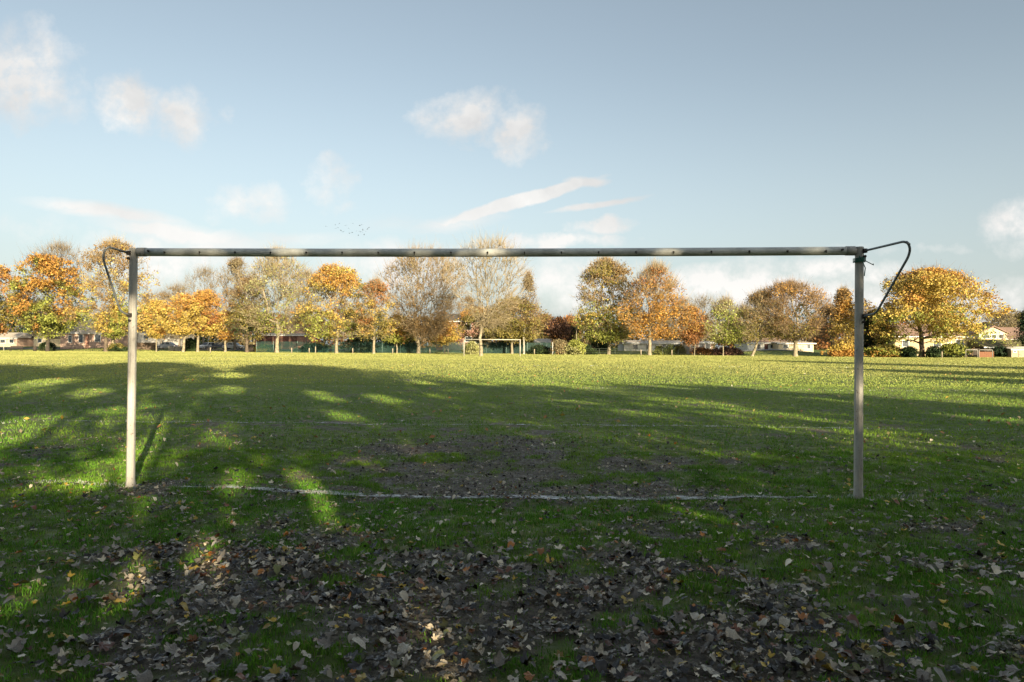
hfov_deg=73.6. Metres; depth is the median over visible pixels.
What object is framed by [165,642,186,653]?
fallen leaf
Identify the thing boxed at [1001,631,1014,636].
fallen leaf
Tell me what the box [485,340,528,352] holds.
hedge
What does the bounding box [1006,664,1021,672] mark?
fallen leaf
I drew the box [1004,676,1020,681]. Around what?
fallen leaf
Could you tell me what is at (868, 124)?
sky
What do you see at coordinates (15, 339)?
house
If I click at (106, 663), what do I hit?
fallen leaf
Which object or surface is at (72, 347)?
rail fence
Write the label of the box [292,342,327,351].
bush
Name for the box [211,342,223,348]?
parked car
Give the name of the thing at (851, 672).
fallen leaf
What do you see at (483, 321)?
tree
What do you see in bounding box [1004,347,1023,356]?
shed
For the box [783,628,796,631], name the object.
fallen leaf
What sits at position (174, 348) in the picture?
wall
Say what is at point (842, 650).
fallen leaf
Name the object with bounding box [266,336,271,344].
door
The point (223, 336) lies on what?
tree
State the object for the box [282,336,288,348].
door
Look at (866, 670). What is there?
fallen leaf
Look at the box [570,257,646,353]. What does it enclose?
tree
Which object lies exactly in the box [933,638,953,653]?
fallen leaf
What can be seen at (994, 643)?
fallen leaf
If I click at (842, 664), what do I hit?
fallen leaf
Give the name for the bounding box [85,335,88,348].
door
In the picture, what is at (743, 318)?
tree
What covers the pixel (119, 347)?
bush
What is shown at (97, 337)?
window
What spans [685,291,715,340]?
tree
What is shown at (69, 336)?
window
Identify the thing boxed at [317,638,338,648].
fallen leaf
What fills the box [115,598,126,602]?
fallen leaf
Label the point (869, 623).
fallen leaf
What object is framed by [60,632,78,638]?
fallen leaf
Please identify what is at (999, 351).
bush
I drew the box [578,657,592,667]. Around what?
fallen leaf
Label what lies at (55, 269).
tree
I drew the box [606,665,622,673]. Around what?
fallen leaf
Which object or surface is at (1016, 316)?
tree
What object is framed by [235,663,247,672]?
fallen leaf
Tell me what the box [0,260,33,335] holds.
tree
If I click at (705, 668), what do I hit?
fallen leaf
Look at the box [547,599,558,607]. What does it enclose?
fallen leaf
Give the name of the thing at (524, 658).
fallen leaf
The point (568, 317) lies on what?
tree
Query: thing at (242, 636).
fallen leaf
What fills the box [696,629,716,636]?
fallen leaf
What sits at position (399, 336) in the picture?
tree
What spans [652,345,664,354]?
bush
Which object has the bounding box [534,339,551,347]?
conservatory
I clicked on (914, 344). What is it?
house
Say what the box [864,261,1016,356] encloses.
tree
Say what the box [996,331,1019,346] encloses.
tree
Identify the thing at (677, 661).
fallen leaf
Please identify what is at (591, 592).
fallen leaf
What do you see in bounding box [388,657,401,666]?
fallen leaf
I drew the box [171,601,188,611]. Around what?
fallen leaf
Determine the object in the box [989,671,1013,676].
fallen leaf
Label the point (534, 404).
grass
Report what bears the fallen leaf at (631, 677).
on the ground at (488, 619)
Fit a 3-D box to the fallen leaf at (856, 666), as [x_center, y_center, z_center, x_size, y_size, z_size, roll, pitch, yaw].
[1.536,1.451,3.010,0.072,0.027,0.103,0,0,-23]
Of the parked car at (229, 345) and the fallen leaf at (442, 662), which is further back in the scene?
the parked car at (229, 345)
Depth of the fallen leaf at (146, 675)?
2.87 m
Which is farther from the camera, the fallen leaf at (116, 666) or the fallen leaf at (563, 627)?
the fallen leaf at (563, 627)
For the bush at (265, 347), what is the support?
on the ground at (488, 619)
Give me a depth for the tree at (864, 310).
185.28 m
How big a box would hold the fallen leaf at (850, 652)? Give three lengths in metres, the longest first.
0.103 x 0.052 x 0.026 m
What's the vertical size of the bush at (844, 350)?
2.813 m
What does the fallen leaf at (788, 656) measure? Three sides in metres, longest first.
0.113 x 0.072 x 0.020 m
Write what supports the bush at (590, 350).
on the ground at (488, 619)
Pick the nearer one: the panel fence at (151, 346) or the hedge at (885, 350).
the hedge at (885, 350)
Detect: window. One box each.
[68,335,71,342]
[78,334,82,342]
[94,334,100,341]
[633,344,637,349]
[705,343,710,348]
[902,340,908,346]
[955,339,963,344]
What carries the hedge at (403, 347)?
on the ground at (488, 619)
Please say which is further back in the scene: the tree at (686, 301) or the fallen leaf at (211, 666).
the tree at (686, 301)
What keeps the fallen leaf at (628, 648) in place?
on the ground at (488, 619)
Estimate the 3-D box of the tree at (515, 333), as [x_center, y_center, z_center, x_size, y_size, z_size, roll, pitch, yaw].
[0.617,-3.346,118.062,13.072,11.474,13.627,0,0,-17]
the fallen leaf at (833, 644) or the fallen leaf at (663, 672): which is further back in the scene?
the fallen leaf at (833, 644)
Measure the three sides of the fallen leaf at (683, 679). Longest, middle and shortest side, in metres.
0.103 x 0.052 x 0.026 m
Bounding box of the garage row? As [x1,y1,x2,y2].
[255,333,311,348]
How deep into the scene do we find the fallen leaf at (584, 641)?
3.26 m
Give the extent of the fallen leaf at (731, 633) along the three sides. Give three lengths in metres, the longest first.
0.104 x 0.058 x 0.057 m
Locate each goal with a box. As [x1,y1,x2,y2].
[102,241,910,497]
[463,339,520,355]
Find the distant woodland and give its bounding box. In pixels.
[0,298,1018,349]
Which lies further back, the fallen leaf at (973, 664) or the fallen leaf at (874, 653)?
the fallen leaf at (874, 653)
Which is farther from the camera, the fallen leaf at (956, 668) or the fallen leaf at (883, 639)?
the fallen leaf at (883, 639)
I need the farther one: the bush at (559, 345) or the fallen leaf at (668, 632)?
the bush at (559, 345)
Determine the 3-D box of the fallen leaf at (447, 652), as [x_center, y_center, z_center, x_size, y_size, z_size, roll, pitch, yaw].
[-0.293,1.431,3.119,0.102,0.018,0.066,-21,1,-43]
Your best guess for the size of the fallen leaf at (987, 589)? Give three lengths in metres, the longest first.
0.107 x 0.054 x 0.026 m
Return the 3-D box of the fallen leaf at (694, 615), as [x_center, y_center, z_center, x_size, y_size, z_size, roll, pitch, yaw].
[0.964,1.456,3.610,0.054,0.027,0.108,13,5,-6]
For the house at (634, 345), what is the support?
on the ground at (488, 619)
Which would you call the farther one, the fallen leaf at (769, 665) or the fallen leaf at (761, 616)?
the fallen leaf at (761, 616)
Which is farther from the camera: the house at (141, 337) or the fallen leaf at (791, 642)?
the house at (141, 337)
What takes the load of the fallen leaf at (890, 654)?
on the ground at (488, 619)
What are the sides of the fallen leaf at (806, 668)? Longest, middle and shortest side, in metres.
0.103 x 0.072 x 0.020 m
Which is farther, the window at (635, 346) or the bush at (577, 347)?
the window at (635, 346)
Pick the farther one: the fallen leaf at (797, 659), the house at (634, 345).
the house at (634, 345)
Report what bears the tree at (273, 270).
on the ground at (488, 619)
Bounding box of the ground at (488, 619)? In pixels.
[0,345,1023,681]
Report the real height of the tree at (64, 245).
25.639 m
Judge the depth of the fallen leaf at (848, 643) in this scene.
3.28 m
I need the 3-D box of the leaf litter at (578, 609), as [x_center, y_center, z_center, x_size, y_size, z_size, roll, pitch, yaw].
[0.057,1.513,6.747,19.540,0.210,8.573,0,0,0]
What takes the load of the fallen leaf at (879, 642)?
on the ground at (488, 619)
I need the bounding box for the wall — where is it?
[168,347,181,350]
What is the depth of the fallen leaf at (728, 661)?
3.06 m
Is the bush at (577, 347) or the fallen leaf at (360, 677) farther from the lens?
the bush at (577, 347)
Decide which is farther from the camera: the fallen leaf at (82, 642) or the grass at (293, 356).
the grass at (293, 356)
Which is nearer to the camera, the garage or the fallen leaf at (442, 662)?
the fallen leaf at (442, 662)
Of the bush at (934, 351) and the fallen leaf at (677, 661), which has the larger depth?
the bush at (934, 351)
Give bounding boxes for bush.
[38,341,56,350]
[101,342,127,351]
[180,337,196,350]
[253,343,280,351]
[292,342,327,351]
[461,340,478,353]
[526,344,550,353]
[548,339,568,354]
[563,325,584,345]
[563,338,587,354]
[584,343,597,354]
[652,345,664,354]
[663,343,676,354]
[674,343,686,354]
[819,343,867,356]
[899,346,921,357]
[924,345,944,357]
[939,343,975,357]
[991,344,1008,356]
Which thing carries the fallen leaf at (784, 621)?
on the ground at (488, 619)
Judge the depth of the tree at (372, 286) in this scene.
111.43 m
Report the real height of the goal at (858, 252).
2.735 m
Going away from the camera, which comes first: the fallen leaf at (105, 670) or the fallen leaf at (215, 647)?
the fallen leaf at (105, 670)
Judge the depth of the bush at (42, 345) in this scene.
127.50 m
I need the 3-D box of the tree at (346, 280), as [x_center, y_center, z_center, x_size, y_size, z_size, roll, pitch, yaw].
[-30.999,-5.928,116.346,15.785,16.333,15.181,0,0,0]
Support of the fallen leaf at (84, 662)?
on the ground at (488, 619)
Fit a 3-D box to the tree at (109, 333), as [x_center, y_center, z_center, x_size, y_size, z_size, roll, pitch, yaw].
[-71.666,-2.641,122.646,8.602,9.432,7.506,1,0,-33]
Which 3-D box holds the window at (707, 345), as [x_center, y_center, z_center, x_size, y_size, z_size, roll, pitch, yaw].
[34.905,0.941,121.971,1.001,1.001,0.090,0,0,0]
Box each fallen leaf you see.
[5,640,26,652]
[51,669,70,673]
[57,637,70,647]
[59,646,72,657]
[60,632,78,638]
[73,654,90,667]
[77,640,88,645]
[88,642,111,650]
[93,677,106,681]
[98,662,114,665]
[103,666,119,674]
[106,664,122,671]
[112,628,131,641]
[112,670,126,679]
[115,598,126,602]
[136,669,152,681]
[145,653,163,659]
[152,676,164,681]
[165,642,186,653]
[166,626,180,634]
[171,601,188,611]
[185,583,203,590]
[201,653,214,661]
[202,635,216,649]
[205,661,222,671]
[206,677,220,681]
[210,645,219,651]
[215,642,230,648]
[225,605,237,613]
[227,625,240,635]
[230,594,240,607]
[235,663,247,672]
[238,633,254,639]
[262,673,276,680]
[282,657,304,670]
[299,648,321,657]
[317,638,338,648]
[334,677,343,681]
[343,636,365,648]
[344,650,357,661]
[347,656,365,669]
[354,673,366,681]
[366,670,379,681]
[375,638,392,644]
[378,649,396,660]
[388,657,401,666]
[388,667,409,678]
[397,642,413,657]
[402,608,413,617]
[429,650,452,661]
[430,659,447,666]
[439,648,454,661]
[458,658,476,667]
[464,662,479,676]
[472,643,488,657]
[482,625,496,637]
[487,650,505,667]
[494,650,510,667]
[506,647,519,651]
[507,674,519,681]
[520,651,532,663]
[524,671,535,681]
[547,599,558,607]
[553,654,565,667]
[555,670,567,679]
[561,624,572,630]
[575,639,592,644]
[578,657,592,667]
[581,652,594,662]
[587,589,597,596]
[588,649,603,658]
[595,643,607,656]
[595,659,606,673]
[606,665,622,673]
[607,658,619,668]
[620,643,630,652]
[621,595,632,603]
[622,675,635,681]
[659,630,677,637]
[660,667,674,677]
[663,638,679,646]
[673,658,694,668]
[673,665,697,676]
[676,677,687,681]
[688,611,698,622]
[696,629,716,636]
[697,664,714,673]
[717,613,734,622]
[724,658,735,669]
[726,627,736,642]
[731,634,747,641]
[734,665,750,674]
[749,620,762,628]
[753,614,765,620]
[764,660,776,670]
[779,616,790,630]
[779,640,793,645]
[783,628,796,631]
[783,651,792,661]
[786,657,802,666]
[791,649,806,654]
[796,661,809,670]
[800,583,812,590]
[801,658,814,667]
[808,654,818,664]
[821,664,843,672]
[822,639,836,646]
[837,648,850,655]
[837,668,856,676]
[838,659,847,665]
[841,649,862,662]
[844,635,858,648]
[847,673,865,681]
[849,662,865,675]
[852,668,871,678]
[855,642,870,650]
[859,621,876,627]
[865,646,881,658]
[874,639,888,647]
[875,658,894,678]
[878,637,891,644]
[882,649,896,656]
[891,614,903,624]
[893,639,910,647]
[907,655,922,666]
[910,667,932,681]
[916,668,928,679]
[922,667,946,681]
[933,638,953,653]
[950,665,968,673]
[959,622,974,627]
[967,662,986,672]
[980,586,998,596]
[981,641,1005,654]
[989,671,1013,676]
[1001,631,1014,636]
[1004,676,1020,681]
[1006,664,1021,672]
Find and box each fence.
[52,345,102,350]
[137,342,155,349]
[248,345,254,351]
[256,341,572,353]
[966,348,979,356]
[979,351,993,356]
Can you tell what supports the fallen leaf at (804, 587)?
on the ground at (488, 619)
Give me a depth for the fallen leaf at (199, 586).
4.04 m
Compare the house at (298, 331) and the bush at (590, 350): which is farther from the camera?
the house at (298, 331)
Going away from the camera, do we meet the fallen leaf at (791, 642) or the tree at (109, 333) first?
the fallen leaf at (791, 642)
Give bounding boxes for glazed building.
[682,341,713,353]
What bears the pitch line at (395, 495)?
on the ground at (488, 619)
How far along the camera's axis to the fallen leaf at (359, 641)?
3.19 m
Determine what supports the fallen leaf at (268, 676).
on the ground at (488, 619)
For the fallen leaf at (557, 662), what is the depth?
3.03 m
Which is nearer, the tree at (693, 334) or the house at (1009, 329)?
the tree at (693, 334)
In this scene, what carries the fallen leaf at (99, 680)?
on the ground at (488, 619)
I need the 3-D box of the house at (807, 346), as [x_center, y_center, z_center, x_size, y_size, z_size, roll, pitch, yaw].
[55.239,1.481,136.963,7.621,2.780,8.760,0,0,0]
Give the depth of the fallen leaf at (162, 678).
2.85 m
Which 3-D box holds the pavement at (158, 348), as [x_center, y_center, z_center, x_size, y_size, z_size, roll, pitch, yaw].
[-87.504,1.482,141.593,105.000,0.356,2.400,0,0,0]
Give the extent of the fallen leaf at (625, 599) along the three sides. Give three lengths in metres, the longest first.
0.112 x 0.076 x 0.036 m
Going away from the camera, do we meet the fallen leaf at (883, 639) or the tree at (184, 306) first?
the fallen leaf at (883, 639)
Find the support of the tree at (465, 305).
on the ground at (488, 619)
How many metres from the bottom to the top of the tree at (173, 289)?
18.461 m
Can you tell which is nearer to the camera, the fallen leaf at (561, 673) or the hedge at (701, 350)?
the fallen leaf at (561, 673)
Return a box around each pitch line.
[56,420,970,429]
[180,486,815,499]
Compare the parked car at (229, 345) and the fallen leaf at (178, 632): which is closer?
the fallen leaf at (178, 632)
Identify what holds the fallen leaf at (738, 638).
on the ground at (488, 619)
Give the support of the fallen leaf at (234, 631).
on the ground at (488, 619)
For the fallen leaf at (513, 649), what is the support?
on the ground at (488, 619)
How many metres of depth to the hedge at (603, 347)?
130.83 m
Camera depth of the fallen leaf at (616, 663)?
3.03 m
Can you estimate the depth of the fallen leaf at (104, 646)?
3.20 m
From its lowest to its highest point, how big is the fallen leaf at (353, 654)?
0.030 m
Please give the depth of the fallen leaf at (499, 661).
3.04 m
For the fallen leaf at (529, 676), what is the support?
on the ground at (488, 619)
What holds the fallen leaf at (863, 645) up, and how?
on the ground at (488, 619)
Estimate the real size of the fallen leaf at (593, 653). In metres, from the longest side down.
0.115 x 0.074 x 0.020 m
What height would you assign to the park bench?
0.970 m
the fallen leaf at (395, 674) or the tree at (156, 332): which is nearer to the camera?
the fallen leaf at (395, 674)
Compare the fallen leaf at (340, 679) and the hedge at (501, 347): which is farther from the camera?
the hedge at (501, 347)
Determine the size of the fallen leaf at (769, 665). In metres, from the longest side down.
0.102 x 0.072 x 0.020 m
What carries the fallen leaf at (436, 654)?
on the ground at (488, 619)
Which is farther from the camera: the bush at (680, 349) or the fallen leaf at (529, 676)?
the bush at (680, 349)
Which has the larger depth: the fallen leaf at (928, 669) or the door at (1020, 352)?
the door at (1020, 352)
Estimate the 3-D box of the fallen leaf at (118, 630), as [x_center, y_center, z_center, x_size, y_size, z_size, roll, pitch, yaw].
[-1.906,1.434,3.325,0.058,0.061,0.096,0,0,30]
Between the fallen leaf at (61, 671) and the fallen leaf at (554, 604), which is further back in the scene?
the fallen leaf at (554, 604)
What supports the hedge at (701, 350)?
on the ground at (488, 619)
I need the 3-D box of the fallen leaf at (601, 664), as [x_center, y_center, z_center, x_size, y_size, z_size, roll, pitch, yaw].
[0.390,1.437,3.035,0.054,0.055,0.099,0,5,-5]
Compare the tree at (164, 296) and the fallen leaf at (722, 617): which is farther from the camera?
the tree at (164, 296)
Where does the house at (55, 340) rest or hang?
on the ground at (488, 619)
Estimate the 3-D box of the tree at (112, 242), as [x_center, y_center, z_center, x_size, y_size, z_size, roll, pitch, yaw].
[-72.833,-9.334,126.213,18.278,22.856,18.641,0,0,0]
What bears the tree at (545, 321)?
on the ground at (488, 619)
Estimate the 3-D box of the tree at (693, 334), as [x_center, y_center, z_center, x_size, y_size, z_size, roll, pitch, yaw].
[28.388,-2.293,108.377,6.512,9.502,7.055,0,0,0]
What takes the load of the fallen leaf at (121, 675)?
on the ground at (488, 619)
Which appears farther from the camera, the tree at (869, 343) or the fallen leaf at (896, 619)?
the tree at (869, 343)
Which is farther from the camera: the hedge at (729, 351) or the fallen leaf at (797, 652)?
the hedge at (729, 351)
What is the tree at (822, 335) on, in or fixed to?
on the ground at (488, 619)
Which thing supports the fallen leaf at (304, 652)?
on the ground at (488, 619)
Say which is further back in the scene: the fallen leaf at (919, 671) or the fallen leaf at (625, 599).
the fallen leaf at (625, 599)
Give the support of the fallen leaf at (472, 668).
on the ground at (488, 619)
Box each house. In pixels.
[0,332,33,346]
[31,330,59,346]
[59,317,127,348]
[137,331,195,345]
[286,325,304,332]
[436,313,479,349]
[618,340,683,351]
[735,337,784,350]
[772,341,816,352]
[890,324,974,355]
[966,326,1009,338]
[999,327,1022,338]
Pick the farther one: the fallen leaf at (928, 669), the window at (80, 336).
the window at (80, 336)
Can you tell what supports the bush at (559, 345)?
on the ground at (488, 619)
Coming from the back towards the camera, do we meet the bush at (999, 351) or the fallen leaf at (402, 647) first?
the bush at (999, 351)
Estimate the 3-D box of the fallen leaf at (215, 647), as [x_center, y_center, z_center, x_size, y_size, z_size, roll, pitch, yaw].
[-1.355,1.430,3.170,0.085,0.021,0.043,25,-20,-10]
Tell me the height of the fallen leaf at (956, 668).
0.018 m
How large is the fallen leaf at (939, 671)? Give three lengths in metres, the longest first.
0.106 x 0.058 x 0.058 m
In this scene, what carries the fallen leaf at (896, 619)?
on the ground at (488, 619)
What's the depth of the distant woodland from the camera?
191.98 m
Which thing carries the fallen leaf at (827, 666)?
on the ground at (488, 619)
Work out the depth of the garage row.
147.96 m
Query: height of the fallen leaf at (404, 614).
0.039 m
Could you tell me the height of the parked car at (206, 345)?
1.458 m
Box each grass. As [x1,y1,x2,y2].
[0,349,1023,387]
[0,381,1023,455]
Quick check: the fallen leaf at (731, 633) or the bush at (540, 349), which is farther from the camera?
the bush at (540, 349)
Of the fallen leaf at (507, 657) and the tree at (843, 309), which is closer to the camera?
the fallen leaf at (507, 657)
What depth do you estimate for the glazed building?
121.99 m
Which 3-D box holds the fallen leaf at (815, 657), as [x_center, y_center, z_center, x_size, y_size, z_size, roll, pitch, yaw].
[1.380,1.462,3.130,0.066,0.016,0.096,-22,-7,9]
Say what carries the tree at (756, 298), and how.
on the ground at (488, 619)
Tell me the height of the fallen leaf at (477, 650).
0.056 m
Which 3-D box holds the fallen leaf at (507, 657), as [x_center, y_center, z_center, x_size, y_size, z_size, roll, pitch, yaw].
[-0.038,1.414,3.042,0.063,0.052,0.098,0,0,14]
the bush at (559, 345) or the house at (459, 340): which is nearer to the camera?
the bush at (559, 345)
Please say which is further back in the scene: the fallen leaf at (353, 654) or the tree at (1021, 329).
the tree at (1021, 329)
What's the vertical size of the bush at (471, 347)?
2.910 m
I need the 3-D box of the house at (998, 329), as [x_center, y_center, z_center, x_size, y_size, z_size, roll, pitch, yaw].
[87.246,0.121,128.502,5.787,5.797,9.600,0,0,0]
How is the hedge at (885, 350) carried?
on the ground at (488, 619)
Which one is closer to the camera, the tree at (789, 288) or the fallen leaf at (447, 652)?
the fallen leaf at (447, 652)
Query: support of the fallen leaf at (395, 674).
on the ground at (488, 619)
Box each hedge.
[340,336,381,352]
[380,335,422,352]
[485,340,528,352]
[587,341,617,350]
[688,346,714,354]
[707,345,744,355]
[864,343,901,356]
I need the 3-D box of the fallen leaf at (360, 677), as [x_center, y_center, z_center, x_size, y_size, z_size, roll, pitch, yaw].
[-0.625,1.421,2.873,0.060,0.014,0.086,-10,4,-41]
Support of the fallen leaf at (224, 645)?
on the ground at (488, 619)
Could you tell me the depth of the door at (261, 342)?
147.94 m
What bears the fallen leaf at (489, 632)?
on the ground at (488, 619)
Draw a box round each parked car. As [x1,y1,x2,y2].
[157,342,178,348]
[199,342,216,348]
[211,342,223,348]
[222,342,244,348]
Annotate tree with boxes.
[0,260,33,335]
[1,234,110,329]
[4,250,103,350]
[57,232,161,342]
[84,304,127,351]
[137,284,180,343]
[137,295,181,351]
[153,289,210,351]
[157,280,196,345]
[179,262,224,348]
[192,284,230,351]
[209,257,262,349]
[212,302,241,351]
[222,272,276,351]
[232,242,322,352]
[277,264,333,343]
[288,261,375,352]
[316,292,364,340]
[348,275,398,353]
[373,239,474,353]
[375,309,413,352]
[419,317,464,351]
[434,226,533,355]
[450,301,491,345]
[452,294,481,313]
[483,291,548,353]
[514,266,543,353]
[535,311,553,338]
[543,316,573,341]
[548,313,584,341]
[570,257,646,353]
[609,256,693,354]
[660,294,707,339]
[673,301,713,354]
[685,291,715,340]
[702,292,750,355]
[725,301,757,336]
[730,286,798,355]
[740,275,839,356]
[802,297,840,345]
[825,282,867,347]
[840,303,877,335]
[850,305,898,347]
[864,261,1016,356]
[981,305,1019,326]
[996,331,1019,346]
[1004,309,1023,326]
[1010,309,1023,346]
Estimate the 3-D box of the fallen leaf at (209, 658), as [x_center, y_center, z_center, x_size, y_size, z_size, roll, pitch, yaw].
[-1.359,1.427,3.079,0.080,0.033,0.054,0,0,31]
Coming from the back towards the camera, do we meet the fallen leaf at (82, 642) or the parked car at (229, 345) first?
the parked car at (229, 345)
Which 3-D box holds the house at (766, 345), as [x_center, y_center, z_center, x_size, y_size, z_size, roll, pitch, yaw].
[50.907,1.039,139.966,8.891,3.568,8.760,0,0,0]
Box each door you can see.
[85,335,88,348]
[257,336,263,345]
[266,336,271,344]
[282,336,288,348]
[291,336,296,348]
[1018,350,1023,356]
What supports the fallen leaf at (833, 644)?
on the ground at (488, 619)
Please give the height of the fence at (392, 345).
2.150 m
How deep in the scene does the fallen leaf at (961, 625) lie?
3.45 m
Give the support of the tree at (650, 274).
on the ground at (488, 619)
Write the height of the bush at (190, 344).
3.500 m
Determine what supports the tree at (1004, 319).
on the ground at (488, 619)
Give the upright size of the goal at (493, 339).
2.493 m
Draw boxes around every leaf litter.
[0,431,1023,681]
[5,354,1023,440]
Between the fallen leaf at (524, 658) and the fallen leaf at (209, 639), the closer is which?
the fallen leaf at (524, 658)
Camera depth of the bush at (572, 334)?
129.43 m
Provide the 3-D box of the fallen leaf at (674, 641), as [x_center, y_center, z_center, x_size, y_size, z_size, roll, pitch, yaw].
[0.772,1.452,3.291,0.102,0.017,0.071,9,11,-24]
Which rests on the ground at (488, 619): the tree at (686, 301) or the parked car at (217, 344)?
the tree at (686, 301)
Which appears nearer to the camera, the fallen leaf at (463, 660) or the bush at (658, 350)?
the fallen leaf at (463, 660)
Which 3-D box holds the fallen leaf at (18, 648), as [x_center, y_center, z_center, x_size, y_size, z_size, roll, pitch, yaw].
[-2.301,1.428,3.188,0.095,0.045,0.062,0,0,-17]
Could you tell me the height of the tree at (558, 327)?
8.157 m
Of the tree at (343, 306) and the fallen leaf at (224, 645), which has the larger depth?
the tree at (343, 306)
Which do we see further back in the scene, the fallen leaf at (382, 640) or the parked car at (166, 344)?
the parked car at (166, 344)
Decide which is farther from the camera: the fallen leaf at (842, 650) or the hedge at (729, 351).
the hedge at (729, 351)
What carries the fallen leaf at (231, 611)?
on the ground at (488, 619)
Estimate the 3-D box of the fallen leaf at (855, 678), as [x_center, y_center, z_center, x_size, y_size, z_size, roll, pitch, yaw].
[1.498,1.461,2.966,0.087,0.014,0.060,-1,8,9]
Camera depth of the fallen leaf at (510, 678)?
2.88 m
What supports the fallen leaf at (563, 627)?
on the ground at (488, 619)
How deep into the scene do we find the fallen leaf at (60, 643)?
3.24 m
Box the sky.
[0,0,1023,346]
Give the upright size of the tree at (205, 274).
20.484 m
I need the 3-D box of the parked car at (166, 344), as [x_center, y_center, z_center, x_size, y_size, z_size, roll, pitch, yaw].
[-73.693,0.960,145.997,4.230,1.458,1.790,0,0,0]
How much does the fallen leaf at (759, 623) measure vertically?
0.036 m
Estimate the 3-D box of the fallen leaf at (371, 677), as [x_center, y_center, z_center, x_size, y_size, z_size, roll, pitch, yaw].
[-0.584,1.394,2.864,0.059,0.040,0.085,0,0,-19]
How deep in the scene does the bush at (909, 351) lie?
98.50 m
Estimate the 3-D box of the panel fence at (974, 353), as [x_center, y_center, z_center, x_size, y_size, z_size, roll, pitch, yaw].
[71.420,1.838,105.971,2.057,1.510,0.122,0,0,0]
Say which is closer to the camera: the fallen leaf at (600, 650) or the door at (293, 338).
the fallen leaf at (600, 650)
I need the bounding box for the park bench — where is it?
[9,346,22,350]
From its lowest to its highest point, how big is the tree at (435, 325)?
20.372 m
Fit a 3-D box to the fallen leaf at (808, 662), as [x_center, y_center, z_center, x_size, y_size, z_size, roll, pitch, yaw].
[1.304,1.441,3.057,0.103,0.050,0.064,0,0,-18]
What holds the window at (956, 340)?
in the house at (914, 344)
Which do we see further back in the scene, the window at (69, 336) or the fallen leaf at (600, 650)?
the window at (69, 336)
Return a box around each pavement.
[0,348,244,349]
[744,349,818,352]
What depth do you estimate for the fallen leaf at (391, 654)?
3.11 m
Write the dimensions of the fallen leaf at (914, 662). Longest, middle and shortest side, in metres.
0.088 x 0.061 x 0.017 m
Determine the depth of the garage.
117.17 m
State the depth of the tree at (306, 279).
149.47 m
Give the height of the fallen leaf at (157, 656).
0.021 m
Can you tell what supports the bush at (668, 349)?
on the ground at (488, 619)
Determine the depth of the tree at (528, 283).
115.64 m
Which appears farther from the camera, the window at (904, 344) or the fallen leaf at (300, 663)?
the window at (904, 344)
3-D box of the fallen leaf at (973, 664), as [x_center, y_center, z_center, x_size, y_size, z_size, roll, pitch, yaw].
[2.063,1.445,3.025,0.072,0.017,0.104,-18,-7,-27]
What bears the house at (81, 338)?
on the ground at (488, 619)
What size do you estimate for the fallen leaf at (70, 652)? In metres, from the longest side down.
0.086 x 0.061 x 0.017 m
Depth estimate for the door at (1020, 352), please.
105.93 m
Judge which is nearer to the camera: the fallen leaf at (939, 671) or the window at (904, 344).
the fallen leaf at (939, 671)
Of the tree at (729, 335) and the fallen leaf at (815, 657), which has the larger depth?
the tree at (729, 335)
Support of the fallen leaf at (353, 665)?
on the ground at (488, 619)
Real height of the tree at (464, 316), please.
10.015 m
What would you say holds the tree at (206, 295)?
on the ground at (488, 619)
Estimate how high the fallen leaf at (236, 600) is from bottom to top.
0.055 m
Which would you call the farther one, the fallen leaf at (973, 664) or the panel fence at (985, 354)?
the panel fence at (985, 354)
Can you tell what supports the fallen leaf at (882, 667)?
on the ground at (488, 619)
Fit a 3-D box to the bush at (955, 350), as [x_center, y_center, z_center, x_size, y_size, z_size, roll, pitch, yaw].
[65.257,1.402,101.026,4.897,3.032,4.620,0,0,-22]
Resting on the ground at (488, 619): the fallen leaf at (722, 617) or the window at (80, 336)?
the fallen leaf at (722, 617)
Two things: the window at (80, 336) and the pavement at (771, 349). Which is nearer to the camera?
the pavement at (771, 349)
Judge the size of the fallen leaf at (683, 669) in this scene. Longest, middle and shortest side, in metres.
0.110 x 0.070 x 0.019 m
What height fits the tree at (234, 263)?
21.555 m
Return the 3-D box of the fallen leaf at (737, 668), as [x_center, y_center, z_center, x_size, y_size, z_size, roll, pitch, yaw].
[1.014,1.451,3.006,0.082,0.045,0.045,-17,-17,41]
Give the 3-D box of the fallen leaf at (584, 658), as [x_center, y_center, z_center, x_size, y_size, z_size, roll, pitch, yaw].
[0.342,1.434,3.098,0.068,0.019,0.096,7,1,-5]
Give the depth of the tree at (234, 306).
120.63 m
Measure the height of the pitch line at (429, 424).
0.044 m
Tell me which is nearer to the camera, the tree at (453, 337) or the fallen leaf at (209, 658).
the fallen leaf at (209, 658)
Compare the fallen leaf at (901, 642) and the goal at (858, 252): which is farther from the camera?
the goal at (858, 252)

